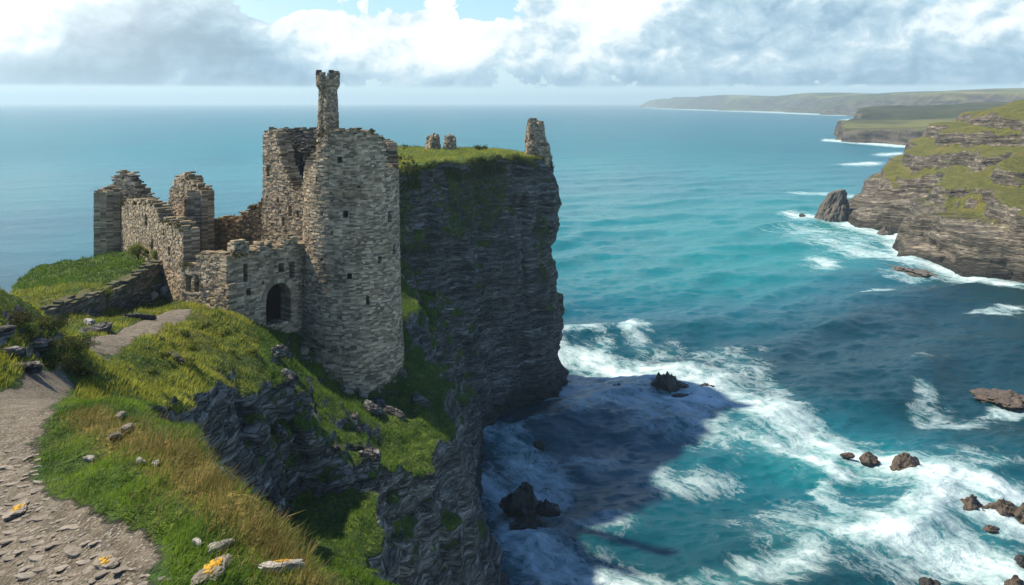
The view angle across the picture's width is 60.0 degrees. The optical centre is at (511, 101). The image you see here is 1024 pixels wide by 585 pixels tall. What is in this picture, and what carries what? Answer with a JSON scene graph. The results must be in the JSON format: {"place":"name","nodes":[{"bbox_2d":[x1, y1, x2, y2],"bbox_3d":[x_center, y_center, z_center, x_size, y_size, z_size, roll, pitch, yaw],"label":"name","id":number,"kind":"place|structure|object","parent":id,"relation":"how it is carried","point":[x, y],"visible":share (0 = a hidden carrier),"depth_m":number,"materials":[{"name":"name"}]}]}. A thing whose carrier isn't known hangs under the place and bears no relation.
{"place":"outdoors","nodes":[
{"label":"outdoors","id":0,"kind":"place"},
{"bbox_2d":[0,146,568,584],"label":"headland","id":1,"kind":"structure","parent":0,"point":[476,253],"depth_m":57.98,"materials":[{"name":"stone"}]},
{"bbox_2d":[0,465,13,469],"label":"flat stone","id":2,"kind":"object","parent":1,"relation":"on","point":[8,467],"visible":1,"depth_m":15.13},
{"bbox_2d":[1,555,14,560],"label":"flat stone","id":3,"kind":"object","parent":1,"relation":"on","point":[9,558],"visible":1,"depth_m":11.53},
{"bbox_2d":[0,325,16,337],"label":"rock ledge","id":4,"kind":"object","parent":1,"relation":"on","point":[7,331],"visible":0.99,"depth_m":25.92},
{"bbox_2d":[0,537,16,544],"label":"flat stone","id":5,"kind":"object","parent":1,"relation":"on","point":[6,541],"visible":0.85,"depth_m":12.01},
{"bbox_2d":[3,529,16,534],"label":"flat stone","id":6,"kind":"object","parent":1,"relation":"on","point":[9,532],"visible":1,"depth_m":12.34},
{"bbox_2d":[4,481,18,486],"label":"flat stone","id":7,"kind":"object","parent":1,"relation":"on","point":[11,484],"visible":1,"depth_m":14.26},
{"bbox_2d":[1,346,26,359],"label":"rock ledge","id":8,"kind":"object","parent":1,"relation":"on","point":[19,351],"visible":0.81,"depth_m":25.38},
{"bbox_2d":[2,499,29,520],"bbox_3d":[-7.354,6.046,13.153,0.332,0.098,0.630,-12,0,-22],"label":"lichen stone","id":9,"kind":"object","parent":1,"relation":"on","point":[18,509],"visible":1,"depth_m":13.00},
{"bbox_2d":[10,491,27,499],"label":"flat stone","id":10,"kind":"object","parent":1,"relation":"on","point":[20,495],"visible":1,"depth_m":13.67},
{"bbox_2d":[13,548,27,554],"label":"flat stone","id":11,"kind":"object","parent":1,"relation":"on","point":[20,551],"visible":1,"depth_m":11.62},
{"bbox_2d":[8,307,40,327],"bbox_3d":[-15.326,6.740,27.453,1.325,0.704,1.968,0,0,-40],"label":"shrub","id":12,"kind":"object","parent":1,"relation":"on","point":[21,318],"visible":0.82,"depth_m":27.42,"materials":[{"name":"green plant"}]},
{"bbox_2d":[14,571,35,579],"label":"flat stone","id":13,"kind":"object","parent":1,"relation":"on","point":[25,575],"visible":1,"depth_m":10.94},
{"bbox_2d":[18,564,33,572],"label":"flat stone","id":14,"kind":"object","parent":1,"relation":"on","point":[24,569],"visible":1,"depth_m":11.14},
{"bbox_2d":[18,536,33,541],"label":"flat stone","id":15,"kind":"object","parent":1,"relation":"on","point":[26,539],"visible":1,"depth_m":11.93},
{"bbox_2d":[14,360,42,373],"bbox_3d":[-13.909,7.581,25.304,0.905,0.377,0.645,0,0,-34],"label":"rock ledge","id":16,"kind":"object","parent":1,"relation":"on","point":[35,367],"visible":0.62,"depth_m":25.19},
{"bbox_2d":[17,328,52,347],"bbox_3d":[-14.873,7.248,26.998,1.910,0.607,1.690,0,0,44],"label":"shrub","id":17,"kind":"object","parent":1,"relation":"on","point":[38,333],"visible":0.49,"depth_m":27.15,"materials":[{"name":"green plant"}]},
{"bbox_2d":[30,487,42,493],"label":"flat stone","id":18,"kind":"object","parent":1,"relation":"on","point":[34,490],"visible":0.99,"depth_m":13.75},
{"bbox_2d":[28,555,44,561],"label":"flat stone","id":19,"kind":"object","parent":1,"relation":"on","point":[34,558],"visible":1,"depth_m":11.34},
{"bbox_2d":[31,540,43,546],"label":"flat stone","id":20,"kind":"object","parent":1,"relation":"on","point":[38,543],"visible":1,"depth_m":11.73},
{"bbox_2d":[32,565,46,572],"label":"flat stone","id":21,"kind":"object","parent":1,"relation":"on","point":[39,569],"visible":1,"depth_m":11.05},
{"bbox_2d":[32,514,47,521],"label":"flat stone","id":22,"kind":"object","parent":1,"relation":"on","point":[40,518],"visible":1,"depth_m":12.54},
{"bbox_2d":[29,338,52,350],"bbox_3d":[-14.701,7.483,27.279,1.017,0.372,0.630,0,0,-23],"label":"rock ledge","id":23,"kind":"object","parent":1,"relation":"on","point":[42,342],"visible":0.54,"depth_m":27.14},
{"bbox_2d":[43,541,63,548],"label":"flat stone","id":24,"kind":"object","parent":1,"relation":"on","point":[52,544],"visible":1,"depth_m":11.59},
{"bbox_2d":[38,313,74,332],"bbox_3d":[-15.173,7.226,28.740,2.016,0.700,1.518,0,0,21],"label":"shrub","id":25,"kind":"object","parent":1,"relation":"on","point":[52,322],"visible":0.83,"depth_m":28.67,"materials":[{"name":"green plant"}]},
{"bbox_2d":[37,334,79,353],"bbox_3d":[-14.584,7.621,27.858,1.718,0.661,1.646,0,0,25],"label":"shrub","id":26,"kind":"object","parent":1,"relation":"on","point":[58,344],"visible":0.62,"depth_m":27.85,"materials":[{"name":"green plant"}]},
{"bbox_2d":[41,350,79,367],"bbox_3d":[-14.036,8.021,27.279,1.148,0.568,1.499,0,0,0],"label":"shrub","id":27,"kind":"object","parent":1,"relation":"on","point":[55,361],"visible":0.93,"depth_m":27.15,"materials":[{"name":"green plant"}]},
{"bbox_2d":[54,564,68,571],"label":"flat stone","id":28,"kind":"object","parent":1,"relation":"on","point":[59,568],"visible":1,"depth_m":11.04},
{"bbox_2d":[59,524,78,530],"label":"flat stone","id":29,"kind":"object","parent":1,"relation":"on","point":[72,527],"visible":1,"depth_m":11.93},
{"bbox_2d":[63,545,81,557],"bbox_3d":[-5.635,5.753,11.358,0.331,0.053,0.220,0,1,13],"label":"flat stone","id":30,"kind":"object","parent":1,"relation":"on","point":[70,551],"visible":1,"depth_m":11.32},
{"bbox_2d":[63,357,89,377],"bbox_3d":[-14.194,8.402,28.182,1.523,0.669,1.799,0,0,0],"label":"shrub","id":31,"kind":"object","parent":1,"relation":"on","point":[72,364],"visible":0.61,"depth_m":28.14,"materials":[{"name":"green plant"}]},
{"bbox_2d":[63,331,100,353],"bbox_3d":[-14.524,8.026,29.435,1.575,0.710,1.502,0,0,-32],"label":"shrub","id":32,"kind":"object","parent":1,"relation":"on","point":[81,344],"visible":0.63,"depth_m":29.31,"materials":[{"name":"green plant"}]},
{"bbox_2d":[76,559,91,564],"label":"flat stone","id":33,"kind":"object","parent":1,"relation":"on","point":[83,562],"visible":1,"depth_m":11.06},
{"bbox_2d":[81,565,92,574],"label":"flat stone","id":34,"kind":"object","parent":1,"relation":"on","point":[85,571],"visible":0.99,"depth_m":10.76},
{"bbox_2d":[74,367,102,378],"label":"shrub","id":35,"kind":"object","parent":1,"relation":"on","point":[82,373],"visible":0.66,"depth_m":28.20,"materials":[{"name":"green plant"}]},
{"bbox_2d":[83,455,94,461],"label":"bank stone","id":36,"kind":"object","parent":1,"relation":"on","point":[88,458],"visible":0.95,"depth_m":14.89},
{"bbox_2d":[83,318,95,324],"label":"stone slab","id":37,"kind":"structure","parent":1,"relation":"on","point":[87,321],"depth_m":53.73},
{"bbox_2d":[88,540,101,545],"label":"flat stone","id":38,"kind":"object","parent":1,"relation":"on","point":[93,543],"visible":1,"depth_m":11.42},
{"bbox_2d":[79,322,112,333],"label":"stone slab","id":39,"kind":"structure","parent":1,"relation":"on","point":[99,328],"depth_m":47.27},
{"bbox_2d":[37,260,161,318],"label":"retaining wall","id":40,"kind":"structure","parent":1,"relation":"on","point":[139,280],"depth_m":64.81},
{"bbox_2d":[96,283,117,301],"bbox_3d":[-29.084,13.672,63.545,1.698,1.358,1.229,0,0,0],"label":"bush","id":41,"kind":"object","parent":40,"relation":"on","point":[107,292],"visible":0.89,"depth_m":63.39,"materials":[{"name":"green plant"}]},
{"bbox_2d":[93,568,114,578],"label":"flat stone","id":42,"kind":"object","parent":1,"relation":"on","point":[102,573],"visible":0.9,"depth_m":10.56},
{"bbox_2d":[92,553,119,569],"bbox_3d":[-4.928,5.602,10.769,0.258,0.095,0.464,-19,4,-40],"label":"lichen stone","id":43,"kind":"object","parent":1,"relation":"on","point":[109,561],"visible":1,"depth_m":10.73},
{"bbox_2d":[96,550,116,558],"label":"flat stone","id":44,"kind":"object","parent":1,"relation":"on","point":[104,553],"visible":0.75,"depth_m":11.08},
{"bbox_2d":[108,579,120,584],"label":"flat stone","id":45,"kind":"object","parent":1,"relation":"on","point":[114,582],"visible":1,"depth_m":10.33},
{"bbox_2d":[109,431,121,438],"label":"bank stone","id":46,"kind":"object","parent":1,"relation":"on","point":[115,436],"visible":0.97,"depth_m":15.66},
{"bbox_2d":[115,411,125,419],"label":"bank stone","id":47,"kind":"object","parent":1,"relation":"on","point":[120,415],"visible":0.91,"depth_m":17.46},
{"bbox_2d":[111,566,130,573],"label":"flat stone","id":48,"kind":"object","parent":1,"relation":"on","point":[120,569],"visible":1,"depth_m":10.50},
{"bbox_2d":[118,423,133,431],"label":"bank stone","id":49,"kind":"object","parent":1,"relation":"on","point":[123,428],"visible":0.94,"depth_m":15.90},
{"bbox_2d":[126,242,148,259],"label":"bush","id":50,"kind":"object","parent":1,"relation":"on","point":[135,249],"visible":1,"depth_m":75.77,"materials":[{"name":"green plant"}]},
{"bbox_2d":[122,313,156,319],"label":"stone slab","id":51,"kind":"structure","parent":1,"relation":"on","point":[144,316],"depth_m":53.91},
{"bbox_2d":[143,366,157,374],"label":"bracken clump","id":52,"kind":"object","parent":1,"relation":"on","point":[152,369],"visible":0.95,"depth_m":37.80,"materials":[{"name":"green plant"}]},
{"bbox_2d":[150,291,158,299],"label":"boulder","id":53,"kind":"object","parent":1,"relation":"on","point":[155,294],"visible":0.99,"depth_m":70.79,"materials":[{"name":"stone"}]},
{"bbox_2d":[149,334,167,341],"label":"bracken clump","id":54,"kind":"object","parent":1,"relation":"on","point":[162,339],"visible":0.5,"depth_m":42.97,"materials":[{"name":"green plant"}]},
{"bbox_2d":[152,350,171,357],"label":"bracken clump","id":55,"kind":"object","parent":1,"relation":"on","point":[166,354],"visible":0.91,"depth_m":40.36,"materials":[{"name":"green plant"}]},
{"bbox_2d":[160,286,167,296],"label":"boulder","id":56,"kind":"object","parent":1,"relation":"on","point":[163,291],"visible":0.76,"depth_m":71.81,"materials":[{"name":"stone"}]},
{"bbox_2d":[0,372,328,584],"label":"green grass","id":57,"kind":"structure","parent":1,"relation":"on","point":[140,404],"depth_m":12.51,"materials":[{"name":"plant"}]},
{"bbox_2d":[170,351,184,364],"bbox_3d":[-15.674,11.934,41.360,1.520,0.337,0.533,12,-14,41],"label":"stone slab","id":58,"kind":"object","parent":1,"relation":"on","point":[179,359],"depth_m":41.04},
{"bbox_2d":[169,328,190,336],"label":"bracken clump","id":59,"kind":"object","parent":1,"relation":"on","point":[184,331],"visible":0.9,"depth_m":48.52,"materials":[{"name":"green plant"}]},
{"bbox_2d":[174,356,195,365],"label":"bracken clump","id":60,"kind":"object","parent":1,"relation":"on","point":[190,361],"visible":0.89,"depth_m":41.13,"materials":[{"name":"green plant"}]},
{"bbox_2d":[184,338,203,350],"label":"bracken clump","id":61,"kind":"object","parent":1,"relation":"on","point":[191,344],"visible":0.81,"depth_m":46.92,"materials":[{"name":"green plant"}]},
{"bbox_2d":[192,537,202,546],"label":"bank stone","id":62,"kind":"object","parent":1,"relation":"on","point":[198,541],"visible":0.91,"depth_m":10.59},
{"bbox_2d":[46,391,354,584],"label":"dry grass","id":63,"kind":"structure","parent":1,"relation":"on","point":[276,555],"depth_m":12.24,"materials":[{"name":"plant"}]},
{"bbox_2d":[190,319,212,330],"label":"bracken clump","id":64,"kind":"object","parent":1,"relation":"on","point":[207,324],"visible":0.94,"depth_m":53.03,"materials":[{"name":"green plant"}]},
{"bbox_2d":[190,554,233,584],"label":"lichen stone","id":65,"kind":"object","parent":1,"relation":"on","point":[211,567],"visible":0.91,"depth_m":9.90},
{"bbox_2d":[208,539,234,553],"bbox_3d":[-3.452,5.271,10.529,0.329,0.099,0.134,-4,15,-31],"label":"bank stone","id":66,"kind":"object","parent":1,"relation":"on","point":[224,542],"visible":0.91,"depth_m":10.50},
{"bbox_2d":[208,324,234,335],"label":"bracken clump","id":67,"kind":"object","parent":1,"relation":"on","point":[221,331],"visible":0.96,"depth_m":51.87,"materials":[{"name":"green plant"}]},
{"bbox_2d":[224,348,237,354],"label":"bracken clump","id":68,"kind":"object","parent":1,"relation":"on","point":[232,351],"visible":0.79,"depth_m":49.42,"materials":[{"name":"green plant"}]},
{"bbox_2d":[0,250,467,584],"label":"slope grass","id":69,"kind":"structure","parent":1,"relation":"on","point":[145,386],"depth_m":50.66,"materials":[{"name":"plant"}]},
{"bbox_2d":[235,333,250,341],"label":"bracken clump","id":70,"kind":"object","parent":1,"relation":"on","point":[245,337],"visible":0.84,"depth_m":51.95,"materials":[{"name":"green plant"}]},
{"bbox_2d":[244,347,260,353],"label":"bracken clump","id":71,"kind":"object","parent":1,"relation":"on","point":[253,350],"visible":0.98,"depth_m":50.54,"materials":[{"name":"green plant"}]},
{"bbox_2d":[93,70,414,392],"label":"castle ruin","id":72,"kind":"object","parent":1,"relation":"on","point":[308,245],"visible":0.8,"depth_m":69.38,"materials":[{"name":"stone"}]},
{"bbox_2d":[148,249,156,259],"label":"bush","id":73,"kind":"object","parent":72,"relation":"attached to","point":[154,254],"visible":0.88,"depth_m":74.34,"materials":[{"name":"green plant"}]},
{"bbox_2d":[271,345,284,358],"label":"outcrop rock","id":74,"kind":"object","parent":1,"relation":"on","point":[278,351],"visible":0.84,"depth_m":58.80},
{"bbox_2d":[273,423,287,439],"bbox_3d":[-12.549,17.842,47.934,0.968,0.596,0.514,31,16,13],"label":"outcrop rock","id":75,"kind":"object","parent":1,"relation":"on","point":[280,431],"visible":1,"depth_m":47.76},
{"bbox_2d":[258,559,304,573],"bbox_3d":[-2.596,5.238,10.002,0.538,0.134,0.205,1,-12,-10],"label":"lichen stone","id":76,"kind":"object","parent":1,"relation":"on","point":[292,563],"visible":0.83,"depth_m":9.96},
{"bbox_2d":[280,343,292,360],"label":"outcrop rock","id":77,"kind":"object","parent":1,"relation":"on","point":[288,355],"visible":0.5,"depth_m":60.94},
{"bbox_2d":[281,368,294,384],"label":"outcrop rock","id":78,"kind":"object","parent":1,"relation":"on","point":[290,378],"visible":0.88,"depth_m":50.27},
{"bbox_2d":[300,344,308,354],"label":"fallen stone","id":79,"kind":"object","parent":1,"relation":"on","point":[304,349],"visible":0.97,"depth_m":67.78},
{"bbox_2d":[312,357,320,363],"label":"fallen stone","id":80,"kind":"object","parent":1,"relation":"on","point":[317,359],"visible":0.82,"depth_m":67.86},
{"bbox_2d":[331,442,340,454],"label":"outcrop rock","id":81,"kind":"object","parent":1,"relation":"on","point":[336,449],"visible":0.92,"depth_m":51.00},
{"bbox_2d":[342,388,354,394],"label":"fallen stone","id":82,"kind":"object","parent":1,"relation":"on","point":[349,390],"visible":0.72,"depth_m":67.13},
{"bbox_2d":[359,450,368,459],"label":"outcrop rock","id":83,"kind":"object","parent":1,"relation":"on","point":[364,455],"visible":1,"depth_m":53.47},
{"bbox_2d":[359,391,368,397],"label":"fallen stone","id":84,"kind":"object","parent":1,"relation":"on","point":[363,394],"visible":1,"depth_m":67.39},
{"bbox_2d":[362,446,381,469],"bbox_3d":[-8.589,21.937,54.572,1.653,1.296,1.127,19,7,29],"label":"outcrop rock","id":85,"kind":"object","parent":1,"relation":"on","point":[375,453],"visible":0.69,"depth_m":54.09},
{"bbox_2d":[362,399,384,417],"bbox_3d":[-10.037,22.436,64.570,1.803,0.978,0.956,37,16,-12],"label":"outcrop rock","id":86,"kind":"object","parent":1,"relation":"on","point":[374,409],"visible":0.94,"depth_m":64.27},
{"bbox_2d":[376,395,385,406],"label":"outcrop rock","id":87,"kind":"object","parent":1,"relation":"on","point":[380,401],"visible":0.69,"depth_m":67.39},
{"bbox_2d":[383,405,405,420],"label":"outcrop rock","id":88,"kind":"object","parent":1,"relation":"on","point":[389,410],"visible":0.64,"depth_m":65.37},
{"bbox_2d":[399,367,406,377],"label":"fallen stone","id":89,"kind":"object","parent":1,"relation":"on","point":[402,370],"visible":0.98,"depth_m":70.63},
{"bbox_2d":[412,393,430,407],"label":"outcrop rock","id":90,"kind":"object","parent":1,"relation":"on","point":[417,399],"visible":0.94,"depth_m":68.02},
{"bbox_2d":[425,133,440,149],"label":"masonry stump","id":91,"kind":"object","parent":1,"relation":"on","point":[433,141],"visible":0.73,"depth_m":127.29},
{"bbox_2d":[443,134,456,149],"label":"masonry stump","id":92,"kind":"object","parent":1,"relation":"on","point":[449,142],"visible":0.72,"depth_m":127.40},
{"bbox_2d":[397,144,554,191],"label":"headland grass","id":93,"kind":"structure","parent":1,"relation":"on","point":[470,160],"depth_m":113.88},
{"bbox_2d":[524,118,550,167],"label":"watchtower ruin","id":94,"kind":"object","parent":1,"relation":"on","point":[535,141],"visible":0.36,"depth_m":125.11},
{"bbox_2d":[0,105,1023,584],"bbox_3d":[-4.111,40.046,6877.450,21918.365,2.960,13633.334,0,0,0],"label":"sea","id":95,"kind":"structure","parent":0,"point":[692,249],"depth_m":148.79,"materials":[{"name":"liquid"}]},
{"bbox_2d":[499,482,541,518],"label":"sea rock","id":96,"kind":"object","parent":95,"relation":"in","point":[521,501],"visible":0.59,"depth_m":86.67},
{"bbox_2d":[509,511,551,529],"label":"sea rock","id":97,"kind":"object","parent":95,"relation":"in","point":[529,520],"visible":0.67,"depth_m":83.49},
{"bbox_2d":[533,439,544,449],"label":"sea rock","id":98,"kind":"object","parent":95,"relation":"in","point":[539,444],"visible":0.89,"depth_m":103.32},
{"bbox_2d":[537,498,560,516],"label":"sea rock","id":99,"kind":"object","parent":95,"relation":"in","point":[546,508],"visible":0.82,"depth_m":86.69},
{"bbox_2d":[651,371,688,392],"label":"sea rock","id":100,"kind":"object","parent":95,"relation":"in","point":[668,382],"visible":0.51,"depth_m":122.70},
{"bbox_2d":[671,393,710,397],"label":"sea rock","id":101,"kind":"object","parent":95,"relation":"in","point":[679,395],"visible":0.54,"depth_m":120.33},
{"bbox_2d":[814,189,850,221],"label":"sea stack","id":102,"kind":"object","parent":95,"relation":"in","point":[833,206],"visible":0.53,"depth_m":299.82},
{"bbox_2d":[840,452,854,459],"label":"sea rock","id":103,"kind":"object","parent":95,"relation":"in","point":[848,455],"visible":1,"depth_m":100.47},
{"bbox_2d":[859,451,879,466],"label":"sea rock","id":104,"kind":"object","parent":95,"relation":"in","point":[868,459],"visible":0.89,"depth_m":98.73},
{"bbox_2d":[876,226,893,235],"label":"sea rock","id":105,"kind":"object","parent":95,"relation":"in","point":[884,230],"visible":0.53,"depth_m":264.86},
{"bbox_2d":[889,452,919,470],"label":"sea rock","id":106,"kind":"object","parent":95,"relation":"in","point":[903,460],"visible":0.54,"depth_m":96.60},
{"bbox_2d":[881,263,937,276],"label":"sea rock","id":107,"kind":"object","parent":95,"relation":"in","point":[916,272],"visible":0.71,"depth_m":208.91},
{"bbox_2d":[918,577,940,584],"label":"sea rock","id":108,"kind":"object","parent":95,"relation":"in","point":[925,581],"visible":1,"depth_m":73.49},
{"bbox_2d":[960,494,988,511],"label":"sea rock","id":109,"kind":"object","parent":95,"relation":"in","point":[971,502],"visible":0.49,"depth_m":86.90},
{"bbox_2d":[982,524,999,532],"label":"sea rock","id":110,"kind":"object","parent":95,"relation":"in","point":[991,528],"visible":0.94,"depth_m":82.90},
{"bbox_2d":[970,388,1023,409],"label":"sea rock","id":111,"kind":"object","parent":95,"relation":"in","point":[1009,399],"visible":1,"depth_m":119.40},
{"bbox_2d":[985,497,1017,516],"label":"sea rock","id":112,"kind":"object","parent":95,"relation":"in","point":[1003,507],"visible":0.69,"depth_m":86.61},
{"bbox_2d":[1004,574,1023,584],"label":"sea rock","id":113,"kind":"object","parent":95,"relation":"in","point":[1014,580],"visible":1,"depth_m":73.19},
{"bbox_2d":[1012,502,1023,523],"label":"sea rock","id":114,"kind":"object","parent":95,"relation":"in","point":[1018,513],"visible":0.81,"depth_m":85.46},
{"bbox_2d":[1014,553,1023,568],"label":"sea rock","id":115,"kind":"object","parent":95,"relation":"in","point":[1019,559],"visible":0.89,"depth_m":77.21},
{"bbox_2d":[0,0,1023,104],"label":"sky","id":116,"kind":"structure","parent":0,"point":[53,52],"materials":[{"name":"white"}]},
{"bbox_2d":[639,88,1023,115],"bbox_3d":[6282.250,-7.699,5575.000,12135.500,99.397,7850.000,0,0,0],"label":"distant hills","id":117,"kind":"structure","parent":0,"point":[848,104],"depth_m":3199.74,"materials":[{"name":"plant"}]},
{"bbox_2d":[834,102,1009,144],"bbox_3d":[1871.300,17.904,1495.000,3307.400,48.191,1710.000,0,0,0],"label":"coast hills","id":118,"kind":"structure","parent":0,"point":[898,124],"depth_m":1050.20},
{"bbox_2d":[846,100,1023,281],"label":"cliff coast","id":119,"kind":"structure","parent":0,"point":[949,195],"depth_m":260.48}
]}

